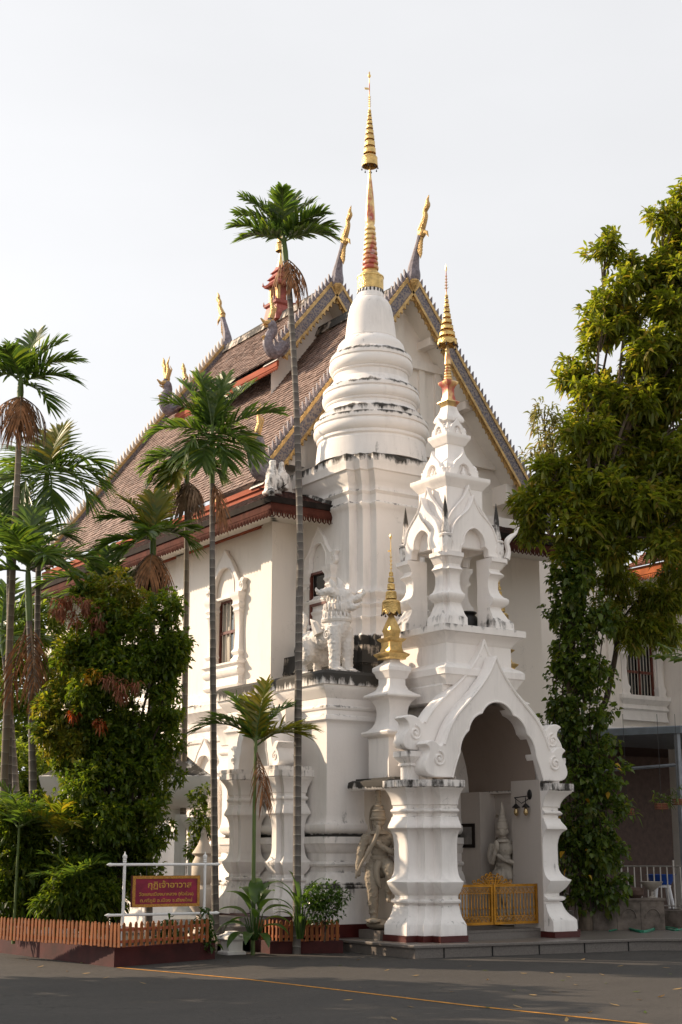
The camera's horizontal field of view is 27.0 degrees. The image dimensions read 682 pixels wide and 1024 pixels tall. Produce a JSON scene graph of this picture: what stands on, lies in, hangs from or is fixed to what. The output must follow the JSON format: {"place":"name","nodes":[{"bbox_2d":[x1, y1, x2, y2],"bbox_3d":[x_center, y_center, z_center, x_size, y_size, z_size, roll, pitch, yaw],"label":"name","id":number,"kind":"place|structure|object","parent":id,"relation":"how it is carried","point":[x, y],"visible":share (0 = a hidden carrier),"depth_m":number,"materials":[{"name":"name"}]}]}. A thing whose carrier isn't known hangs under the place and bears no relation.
{"place":"outdoors","nodes":[
{"label":"outdoors","id":0,"kind":"place"},
{"bbox_2d":[0,418,120,730],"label":"palm tree","id":1,"kind":"object","parent":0,"point":[51,457],"visible":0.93,"depth_m":27.14,"materials":[{"name":"green plant"}]},
{"bbox_2d":[0,869,681,1023],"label":"ground","id":2,"kind":"structure","parent":0,"point":[50,991],"depth_m":17.06,"materials":[{"name":"grey asphalt"}]},
{"bbox_2d":[0,577,70,800],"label":"palm tree","id":3,"kind":"object","parent":2,"relation":"on","point":[20,606],"visible":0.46,"depth_m":28.14,"materials":[{"name":"green plant"}]},
{"bbox_2d":[0,594,71,770],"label":"background tree","id":4,"kind":"object","parent":2,"relation":"on","point":[51,624],"visible":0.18,"depth_m":35.74,"materials":[{"name":"green plant"}]},
{"bbox_2d":[0,780,76,943],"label":"palm seedling","id":5,"kind":"object","parent":2,"relation":"on","point":[19,815],"visible":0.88,"depth_m":22.91,"materials":[{"name":"green plant"}]},
{"bbox_2d":[0,731,91,838],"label":"background tree","id":6,"kind":"object","parent":2,"relation":"on","point":[22,762],"visible":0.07,"depth_m":32.06,"materials":[{"name":"green plant"}]},
{"bbox_2d":[0,925,214,966],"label":"planter bed","id":7,"kind":"object","parent":2,"relation":"on","point":[132,955],"visible":0.44,"depth_m":21.54,"materials":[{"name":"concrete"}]},
{"bbox_2d":[0,789,68,934],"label":"shade shrub","id":8,"kind":"object","parent":7,"relation":"on","point":[33,840],"visible":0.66,"depth_m":23.16,"materials":[{"name":"green plant"}]},
{"bbox_2d":[0,482,85,809],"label":"palm tree","id":9,"kind":"object","parent":7,"relation":"on","point":[9,521],"visible":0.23,"depth_m":26.18,"materials":[{"name":"green plant"}]},
{"bbox_2d":[0,325,87,821],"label":"palm tree","id":10,"kind":"object","parent":7,"relation":"on","point":[21,360],"visible":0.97,"depth_m":25.96,"materials":[{"name":"green plant"}]},
{"bbox_2d":[0,502,113,802],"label":"palm tree","id":11,"kind":"object","parent":7,"relation":"on","point":[25,547],"visible":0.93,"depth_m":24.45,"materials":[{"name":"green plant"}]},
{"bbox_2d":[23,793,99,939],"bbox_3d":[-4.447,5.717,22.877,1.296,2.360,1.601,-8,-16,29],"label":"palm seedling","id":12,"kind":"object","parent":7,"relation":"on","point":[57,827],"visible":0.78,"depth_m":22.87,"materials":[{"name":"green plant"}]},
{"bbox_2d":[26,848,109,941],"bbox_3d":[-4.223,6.052,22.377,1.298,1.475,1.516,0,-13,-1],"label":"palm seedling","id":13,"kind":"object","parent":7,"relation":"on","point":[73,870],"visible":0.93,"depth_m":22.31,"materials":[{"name":"green plant"}]},
{"bbox_2d":[24,851,129,942],"bbox_3d":[-4.175,6.099,22.481,1.704,1.442,0.956,0,-13,0],"label":"croton shrub","id":14,"kind":"object","parent":7,"relation":"on","point":[94,897],"visible":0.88,"depth_m":22.32,"materials":[{"name":"green plant"}]},
{"bbox_2d":[31,542,149,934],"bbox_3d":[-4.617,4.069,25.999,2.533,7.425,1.285,2,-14,-8],"label":"palm tree","id":15,"kind":"object","parent":7,"relation":"on","point":[92,566],"visible":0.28,"depth_m":26.68,"materials":[{"name":"green plant"}]},
{"bbox_2d":[0,917,208,947],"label":"picket fence","id":16,"kind":"object","parent":7,"relation":"on","point":[116,940],"visible":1,"depth_m":21.23,"materials":[{"name":"orange wood"}]},
{"bbox_2d":[24,566,198,939],"bbox_3d":[-3.796,3.929,23.584,2.658,6.188,2.259,9,-16,-33],"label":"bushy tree","id":17,"kind":"object","parent":7,"relation":"on","point":[122,749],"visible":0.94,"depth_m":23.46,"materials":[{"name":"green plant"}]},
{"bbox_2d":[83,488,206,935],"bbox_3d":[-3.595,3.438,25.440,2.288,8.391,1.600,1,-14,-5],"label":"palm tree","id":18,"kind":"object","parent":7,"relation":"in","point":[150,523],"visible":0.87,"depth_m":26.24,"materials":[{"name":"green plant"}]},
{"bbox_2d":[104,852,220,945],"bbox_3d":[-2.762,6.080,22.184,1.949,1.530,0.080,8,-16,-30],"label":"sign","id":19,"kind":"object","parent":7,"relation":"on","point":[166,891],"visible":1,"depth_m":22.19,"materials":[{"name":"white paint"}]},
{"bbox_2d":[155,913,183,942],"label":"fence creeper","id":20,"kind":"object","parent":7,"relation":"on","point":[167,921],"visible":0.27,"depth_m":21.80,"materials":[{"name":"green plant"}]},
{"bbox_2d":[182,782,210,862],"bbox_3d":[-2.472,6.046,24.849,0.599,2.646,0.661,5,-14,-19],"label":"thin shrub","id":21,"kind":"object","parent":7,"relation":"on","point":[202,801],"visible":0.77,"depth_m":24.98,"materials":[{"name":"green plant"}]},
{"bbox_2d":[183,907,222,953],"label":"fence creeper","id":22,"kind":"object","parent":7,"relation":"on","point":[211,935],"visible":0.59,"depth_m":22.06,"materials":[{"name":"green plant"}]},
{"bbox_2d":[34,747,220,933],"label":"garden pavilion","id":23,"kind":"structure","parent":2,"relation":"on","point":[197,776],"depth_m":26.15,"materials":[{"name":"white paint"}]},
{"bbox_2d":[134,445,232,853],"bbox_3d":[-3.125,3.249,27.120,1.858,9.539,1.642,9,-16,-33],"label":"palm tree","id":24,"kind":"object","parent":2,"relation":"on","point":[189,497],"visible":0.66,"depth_m":27.60,"materials":[{"name":"green plant"}]},
{"bbox_2d":[188,827,211,935],"bbox_3d":[-2.387,6.487,24.564,0.512,2.050,0.520,9,-16,-33],"label":"stone lantern","id":25,"kind":"object","parent":2,"relation":"on","point":[201,848],"visible":0.45,"depth_m":24.48,"materials":[{"name":"paint"}]},
{"bbox_2d":[141,367,289,934],"bbox_3d":[-2.262,2.302,25.131,2.603,10.456,2.037,9,-16,-33],"label":"palm tree","id":26,"kind":"object","parent":2,"relation":"on","point":[210,408],"visible":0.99,"depth_m":25.65,"materials":[{"name":"green plant"}]},
{"bbox_2d":[189,915,269,951],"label":"side steps","id":27,"kind":"structure","parent":2,"relation":"on","point":[223,919],"depth_m":24.25,"materials":[{"name":"concrete"}]},
{"bbox_2d":[217,931,245,954],"bbox_3d":[-1.784,7.038,23.241,0.380,0.360,0.380,9,-16,-33],"label":"stone stub","id":28,"kind":"object","parent":2,"relation":"on","point":[235,946],"visible":0.77,"depth_m":23.14,"materials":[{"name":"paint"}]},
{"bbox_2d":[216,878,291,947],"bbox_3d":[-1.396,6.451,22.907,1.218,1.061,1.108,9,-16,-33],"label":"broadleaf plant","id":29,"kind":"object","parent":2,"relation":"on","point":[257,892],"visible":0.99,"depth_m":22.88,"materials":[{"name":"green plant"}]},
{"bbox_2d":[183,675,326,954],"bbox_3d":[-1.442,4.953,23.598,2.412,4.582,1.027,-1,-14,2],"label":"palm tree","id":30,"kind":"object","parent":2,"relation":"on","point":[255,723],"visible":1,"depth_m":23.82,"materials":[{"name":"green plant"}]},
{"bbox_2d":[219,701,313,938],"bbox_3d":[-1.216,5.628,26.019,1.472,4.400,2.552,9,-16,-33],"label":"side entrance","id":31,"kind":"object","parent":2,"relation":"on","point":[276,755],"visible":0.64,"depth_m":25.55,"materials":[{"name":"paint"}]},
{"bbox_2d":[224,181,343,953],"bbox_3d":[-1.045,0.479,24.701,2.236,13.798,1.293,0,-14,2],"label":"palm tree","id":32,"kind":"object","parent":2,"relation":"on","point":[283,211],"visible":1,"depth_m":25.76,"materials":[{"name":"green plant"}]},
{"bbox_2d":[249,938,342,953],"bbox_3d":[-1.066,7.385,24.301,1.338,0.220,2.694,9,-16,-33],"label":"planter bed","id":33,"kind":"object","parent":2,"relation":"on","point":[307,947],"visible":0.5,"depth_m":23.39,"materials":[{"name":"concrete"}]},
{"bbox_2d":[271,871,324,938],"bbox_3d":[-0.687,6.414,23.235,1.098,1.078,0.995,9,-16,-33],"label":"broadleaf plant","id":34,"kind":"object","parent":33,"relation":"on","point":[298,929],"visible":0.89,"depth_m":23.16,"materials":[{"name":"green plant"}]},
{"bbox_2d":[258,919,339,941],"bbox_3d":[-0.846,6.913,23.523,1.539,0.350,0.630,-5,-14,18],"label":"picket fence","id":35,"kind":"object","parent":33,"relation":"on","point":[286,936],"visible":0.58,"depth_m":23.42,"materials":[{"name":"orange wood"}]},
{"bbox_2d":[299,878,353,942],"bbox_3d":[-0.317,6.473,23.116,0.845,1.014,0.778,9,-16,-33],"label":"shrub","id":36,"kind":"object","parent":33,"relation":"in","point":[327,900],"visible":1,"depth_m":23.10,"materials":[{"name":"green plant"}]},
{"bbox_2d":[19,195,595,926],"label":"temple hall","id":37,"kind":"structure","parent":2,"relation":"on","point":[255,577],"depth_m":32.04,"materials":[{"name":"paint"}]},
{"bbox_2d":[194,802,210,841],"bbox_3d":[-2.845,6.379,29.579,0.075,1.400,0.760,9,-16,-33],"label":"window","id":38,"kind":"structure","parent":37,"relation":"in","point":[209,804],"depth_m":29.47,"materials":[{"name":"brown wood"}]},
{"bbox_2d":[219,599,234,663],"bbox_3d":[-2.312,2.528,29.967,0.075,1.370,0.900,9,-16,-33],"label":"window","id":39,"kind":"structure","parent":37,"relation":"in","point":[227,616],"depth_m":30.14,"materials":[{"name":"brown wood"}]},
{"bbox_2d":[309,570,326,630],"bbox_3d":[-0.433,1.821,28.154,0.075,1.300,0.600,9,-16,-33],"label":"window","id":40,"kind":"structure","parent":37,"relation":"in","point":[319,583],"depth_m":28.33,"materials":[{"name":"brown wood"}]},
{"bbox_2d":[117,967,646,1023],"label":"painted line","id":41,"kind":"object","parent":2,"relation":"on","point":[402,997],"visible":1,"depth_m":16.08,"materials":[{"name":"yellow paint"}]},
{"bbox_2d":[143,908,681,958],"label":"platform","id":42,"kind":"structure","parent":2,"relation":"on","point":[617,940],"depth_m":23.39,"materials":[{"name":"concrete"}]},
{"bbox_2d":[216,71,468,938],"bbox_3d":[0.115,-0.878,28.927,4.000,18.030,4.430,9,-16,-33],"label":"stupa","id":43,"kind":"object","parent":42,"relation":"on","point":[371,432],"visible":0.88,"depth_m":27.77,"materials":[{"name":"paint"}]},
{"bbox_2d":[302,577,367,672],"bbox_3d":[-0.309,2.153,26.255,0.922,1.811,1.530,9,-16,-33],"label":"lion statue","id":44,"kind":"object","parent":43,"relation":"on","point":[331,640],"visible":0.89,"depth_m":25.86,"materials":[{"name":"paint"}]},
{"bbox_2d":[355,790,393,939],"bbox_3d":[0.689,5.992,24.231,0.800,2.457,0.823,-6,-15,25],"label":"guardian statue","id":45,"kind":"object","parent":42,"relation":"on","point":[379,840],"visible":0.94,"depth_m":24.00,"materials":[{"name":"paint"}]},
{"bbox_2d":[347,639,580,942],"bbox_3d":[1.751,5.011,25.811,3.810,5.102,3.945,9,-16,-33],"label":"entrance porch","id":46,"kind":"object","parent":42,"relation":"on","point":[486,721],"visible":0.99,"depth_m":24.60,"materials":[{"name":"paint"}]},
{"bbox_2d":[361,534,420,777],"bbox_3d":[0.903,2.543,25.359,0.800,4.410,0.800,9,-16,-33],"label":"corner pinnacle","id":47,"kind":"object","parent":46,"relation":"on","point":[391,697],"visible":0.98,"depth_m":25.04,"materials":[{"name":"paint"}]},
{"bbox_2d":[381,266,525,689],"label":"lantern tower","id":48,"kind":"structure","parent":46,"relation":"on","point":[450,531],"depth_m":25.98,"materials":[{"name":"paint"}]},
{"bbox_2d":[464,611,477,625],"bbox_3d":[2.334,2.029,26.152,0.375,0.400,0.375,9,-16,-33],"label":"black pot","id":49,"kind":"object","parent":48,"relation":"on","point":[472,618],"visible":0.47,"depth_m":26.02,"materials":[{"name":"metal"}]},
{"bbox_2d":[460,823,474,847],"bbox_3d":[2.298,5.939,26.095,0.039,0.430,0.457,9,-16,-33],"label":"framed plaque","id":50,"kind":"object","parent":46,"relation":"attached to","point":[467,834],"visible":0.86,"depth_m":26.01,"materials":[{"name":"black wood"}]},
{"bbox_2d":[459,872,538,925],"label":"golden gate","id":51,"kind":"structure","parent":46,"relation":"attached to","point":[493,913],"depth_m":24.10,"materials":[{"name":"gold metal"}]},
{"bbox_2d":[498,582,529,705],"bbox_3d":[3.009,2.875,26.740,0.800,4.410,0.800,9,-16,-33],"label":"corner pinnacle","id":52,"kind":"object","parent":46,"relation":"on","point":[514,665],"visible":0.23,"depth_m":26.82,"materials":[{"name":"paint"}]},
{"bbox_2d":[512,789,531,815],"bbox_3d":[3.200,5.141,25.150,0.202,0.460,0.405,9,-16,-33],"label":"wall lamp","id":53,"kind":"object","parent":46,"relation":"attached to","point":[525,806],"visible":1,"depth_m":25.10,"materials":[{"name":"black metal"}]},
{"bbox_2d":[467,925,540,939],"bbox_3d":[2.180,7.272,24.613,2.290,0.155,1.710,9,-16,-33],"label":"porch step","id":54,"kind":"object","parent":42,"relation":"on","point":[479,932],"visible":0.27,"depth_m":24.09,"materials":[{"name":"concrete"}]},
{"bbox_2d":[487,802,514,925],"bbox_3d":[2.893,6.290,25.467,0.554,2.155,0.669,9,-16,-33],"label":"praying statue","id":55,"kind":"object","parent":54,"relation":"on","point":[500,850],"visible":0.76,"depth_m":25.31,"materials":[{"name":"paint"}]},
{"bbox_2d":[560,860,577,919],"bbox_3d":[4.445,7.341,27.571,0.774,1.392,0.032,-12,-18,41],"label":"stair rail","id":56,"kind":"object","parent":42,"relation":"on","point":[572,898],"visible":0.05,"depth_m":27.48,"materials":[{"name":"metal"}]},
{"bbox_2d":[560,901,578,927],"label":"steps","id":57,"kind":"structure","parent":42,"relation":"on","point":[570,912],"depth_m":27.61,"materials":[{"name":"concrete"}]},
{"bbox_2d":[502,175,681,930],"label":"leafy tree","id":58,"kind":"object","parent":42,"relation":"on","point":[613,498],"visible":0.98,"depth_m":28.37,"materials":[{"name":"green plant"}]},
{"bbox_2d":[536,547,634,920],"bbox_3d":[4.674,4.184,27.272,1.731,7.095,1.460,4,-14,-15],"label":"climbing vine","id":59,"kind":"object","parent":58,"relation":"attached to","point":[599,848],"visible":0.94,"depth_m":27.02,"materials":[{"name":"green plant"}]},
{"bbox_2d":[618,714,642,826],"bbox_3d":[5.500,5.014,27.544,0.638,2.195,0.476,-4,-14,18],"label":"hanging basket","id":60,"kind":"object","parent":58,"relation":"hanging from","point":[632,811],"visible":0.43,"depth_m":27.42,"materials":[{"name":"plant"}]},
{"bbox_2d":[650,723,675,812],"bbox_3d":[6.241,4.887,27.634,0.509,1.905,0.488,-6,-15,25],"label":"hanging basket","id":61,"kind":"object","parent":58,"relation":"hanging from","point":[661,804],"visible":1,"depth_m":27.43,"materials":[{"name":"plant"}]},
{"bbox_2d":[666,714,681,807],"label":"hanging basket","id":62,"kind":"object","parent":58,"relation":"hanging from","point":[677,800],"visible":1,"depth_m":27.47,"materials":[{"name":"plant"}]},
{"bbox_2d":[558,725,681,876],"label":"steel canopy","id":63,"kind":"object","parent":42,"relation":"on","point":[665,737],"visible":0.49,"depth_m":32.66,"materials":[{"name":"grey metal"}]},
{"bbox_2d":[592,897,665,929],"bbox_3d":[5.391,7.586,26.854,1.400,0.580,0.500,0,-13,0],"label":"stone trough","id":64,"kind":"object","parent":42,"relation":"on","point":[644,913],"visible":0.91,"depth_m":26.63,"materials":[{"name":"grey stone"}]},
{"bbox_2d":[629,887,643,897],"bbox_3d":[5.571,7.212,26.944,0.335,0.190,0.340,9,-16,-33],"label":"clay pot","id":65,"kind":"object","parent":64,"relation":"on","point":[638,892],"visible":0.69,"depth_m":26.82,"materials":[{"name":"brown ceramic"}]},
{"bbox_2d":[640,881,662,897],"bbox_3d":[5.891,7.159,26.956,0.433,0.300,0.440,9,-16,-33],"label":"bowl","id":66,"kind":"object","parent":64,"relation":"on","point":[651,886],"visible":1,"depth_m":26.87,"materials":[{"name":"white ceramic"}]},
{"bbox_2d":[586,559,681,880],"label":"slim tree","id":67,"kind":"object","parent":42,"relation":"on","point":[655,608],"visible":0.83,"depth_m":28.56,"materials":[{"name":"green plant"}]},
{"bbox_2d":[609,926,681,932],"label":"garden hose","id":68,"kind":"object","parent":42,"relation":"on","point":[652,929],"visible":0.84,"depth_m":26.31,"materials":[{"name":"green rubber"}]},
{"bbox_2d":[620,860,681,927],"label":"balustrade","id":69,"kind":"object","parent":42,"relation":"on","point":[673,918],"visible":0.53,"depth_m":27.79,"materials":[{"name":"metal"}]},
{"bbox_2d":[653,885,674,908],"bbox_3d":[6.583,7.889,29.164,0.437,0.481,0.437,0,-13,0],"label":"plastic stool","id":70,"kind":"object","parent":42,"relation":"on","point":[670,894],"visible":0.38,"depth_m":29.03,"materials":[{"name":"white plastic"}]},
{"bbox_2d":[646,874,675,884],"bbox_3d":[6.583,7.553,29.245,0.615,0.200,0.615,9,-16,-33],"label":"basin","id":71,"kind":"object","parent":70,"relation":"on","point":[663,878],"visible":0.66,"depth_m":29.03,"materials":[{"name":"blue plastic"}]},
{"bbox_2d":[518,396,575,907],"bbox_3d":[5.507,3.537,37.201,2.445,13.692,1.614,0,-13,1],"label":"sparse tree","id":72,"kind":"object","parent":2,"relation":"on","point":[547,435],"visible":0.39,"depth_m":38.46,"materials":[{"name":"green plant"}]},
{"bbox_2d":[539,553,681,909],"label":"side wing","id":73,"kind":"structure","parent":2,"relation":"on","point":[647,691],"depth_m":37.67,"materials":[{"name":"white paint"}]},
{"bbox_2d":[627,646,654,695],"bbox_3d":[7.831,4.194,37.508,1.050,1.350,0.101,9,-16,-33],"label":"window","id":74,"kind":"structure","parent":73,"relation":"in","point":[640,674],"depth_m":37.55,"materials":[{"name":"brown wood"}]},
{"bbox_2d":[648,642,681,662],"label":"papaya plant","id":75,"kind":"object","parent":2,"relation":"on","point":[675,659],"visible":1,"depth_m":24.58,"materials":[{"name":"green plant"}]},
{"bbox_2d":[0,0,681,771],"label":"sky","id":76,"kind":"structure","parent":0,"point":[131,131],"materials":[{"name":"white"}]}
]}

